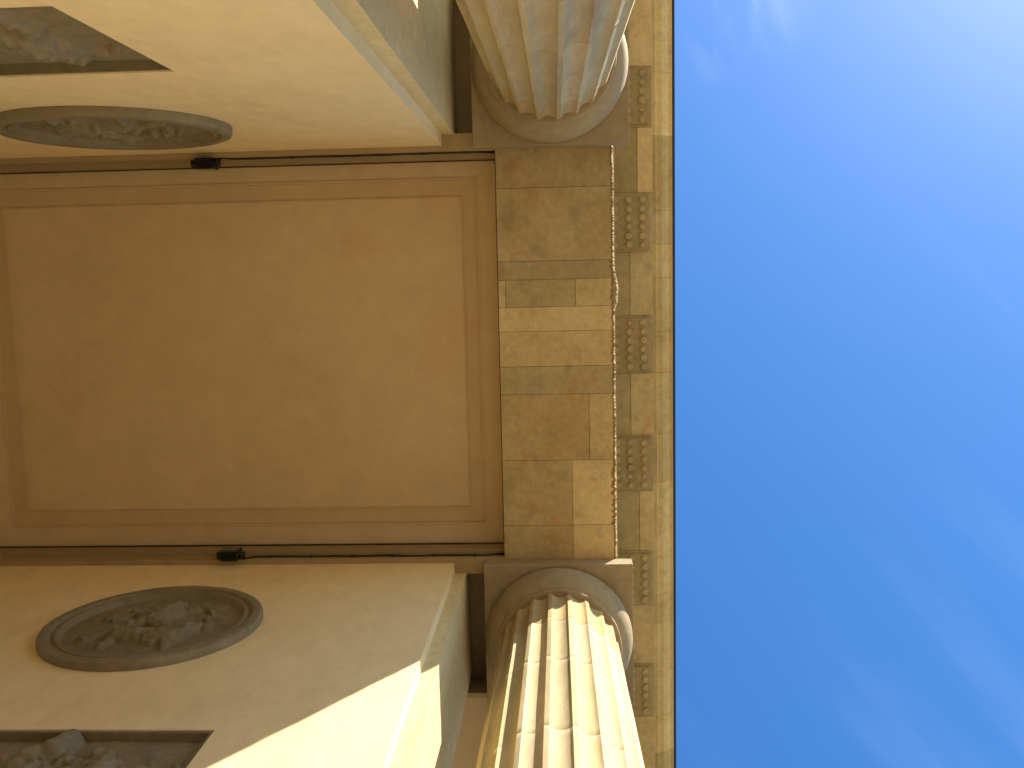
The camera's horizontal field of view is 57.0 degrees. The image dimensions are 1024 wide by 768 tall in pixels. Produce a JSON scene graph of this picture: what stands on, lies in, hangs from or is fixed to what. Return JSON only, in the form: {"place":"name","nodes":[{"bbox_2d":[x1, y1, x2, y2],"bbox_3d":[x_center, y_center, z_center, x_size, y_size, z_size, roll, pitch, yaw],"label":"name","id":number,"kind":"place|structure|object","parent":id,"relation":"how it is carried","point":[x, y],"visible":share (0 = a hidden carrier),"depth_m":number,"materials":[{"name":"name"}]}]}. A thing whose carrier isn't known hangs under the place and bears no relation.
{"place":"outdoors","nodes":[
{"label":"outdoors","id":0,"kind":"place"},
{"bbox_2d":[674,0,1023,767],"label":"sky","id":1,"kind":"structure","parent":0,"point":[849,174],"materials":[{"name":"blue"}]},
{"label":"pavement","id":2,"kind":"structure","parent":0,"visible":0},
{"bbox_2d":[0,0,494,172],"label":"passage wall","id":3,"kind":"structure","parent":2,"relation":"on","point":[274,78],"depth_m":8.15,"materials":[{"name":"beige paint"}]},
{"bbox_2d":[0,6,170,75],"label":"stone relief","id":4,"kind":"object","parent":3,"relation":"attached to","point":[43,40],"visible":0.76,"depth_m":6.71},
{"bbox_2d":[0,106,232,149],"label":"relief medallion","id":5,"kind":"object","parent":3,"relation":"attached to","point":[110,127],"visible":1,"depth_m":9.46,"materials":[{"name":"stone"}]},
{"bbox_2d":[190,158,220,170],"bbox_3d":[-3.879,-2.819,11.943,0.342,0.215,0.209,-1,-83,3],"label":"floodlight","id":6,"kind":"object","parent":3,"relation":"attached to","point":[205,164],"visible":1,"depth_m":11.86,"materials":[{"name":"black paint"}]},
{"bbox_2d":[219,151,494,159],"bbox_3d":[-1.966,-2.896,11.932,3.509,0.148,0.043,-1,-83,3],"label":"cable","id":7,"kind":"object","parent":3,"relation":"attached to","point":[359,155],"visible":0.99,"depth_m":11.94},
{"bbox_2d":[0,544,504,767],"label":"passage wall","id":8,"kind":"structure","parent":2,"relation":"on","point":[347,662],"depth_m":9.56,"materials":[{"name":"beige paint"}]},
{"bbox_2d":[0,729,213,767],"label":"stone relief","id":9,"kind":"object","parent":8,"relation":"attached to","point":[73,748],"visible":0.98,"depth_m":7.77},
{"bbox_2d":[35,586,262,671],"bbox_3d":[-3.915,2.587,10.302,2.314,2.314,0.154,-1,-83,3],"label":"relief medallion","id":10,"kind":"object","parent":8,"relation":"attached to","point":[148,628],"visible":1,"depth_m":10.11,"materials":[{"name":"stone"}]},
{"bbox_2d":[216,547,245,561],"bbox_3d":[-3.735,2.297,12.530,0.342,0.215,0.209,-1,-83,3],"label":"floodlight","id":11,"kind":"object","parent":8,"relation":"attached to","point":[223,554],"visible":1,"depth_m":12.44,"materials":[{"name":"black paint"}]},
{"bbox_2d":[242,553,504,559],"bbox_3d":[-1.850,2.295,12.529,3.509,0.148,0.049,-1,-83,3],"label":"cable","id":12,"kind":"object","parent":8,"relation":"attached to","point":[377,555],"visible":1,"depth_m":12.54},
{"bbox_2d":[456,0,634,149],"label":"fluted column","id":13,"kind":"structure","parent":2,"relation":"on","point":[548,73],"depth_m":9.16,"materials":[{"name":"stone"}]},
{"bbox_2d":[476,559,644,767],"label":"fluted column","id":14,"kind":"structure","parent":2,"relation":"on","point":[559,662],"depth_m":9.92,"materials":[{"name":"stone"}]},
{"bbox_2d":[495,0,675,767],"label":"entablature","id":15,"kind":"structure","parent":14,"relation":"on","point":[586,259],"depth_m":12.28,"materials":[{"name":"stone"}]},
{"bbox_2d":[0,0,503,767],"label":"coffered ceiling","id":16,"kind":"structure","parent":15,"relation":"attached to","point":[264,356],"depth_m":12.77,"materials":[{"name":"paint"}]}
]}

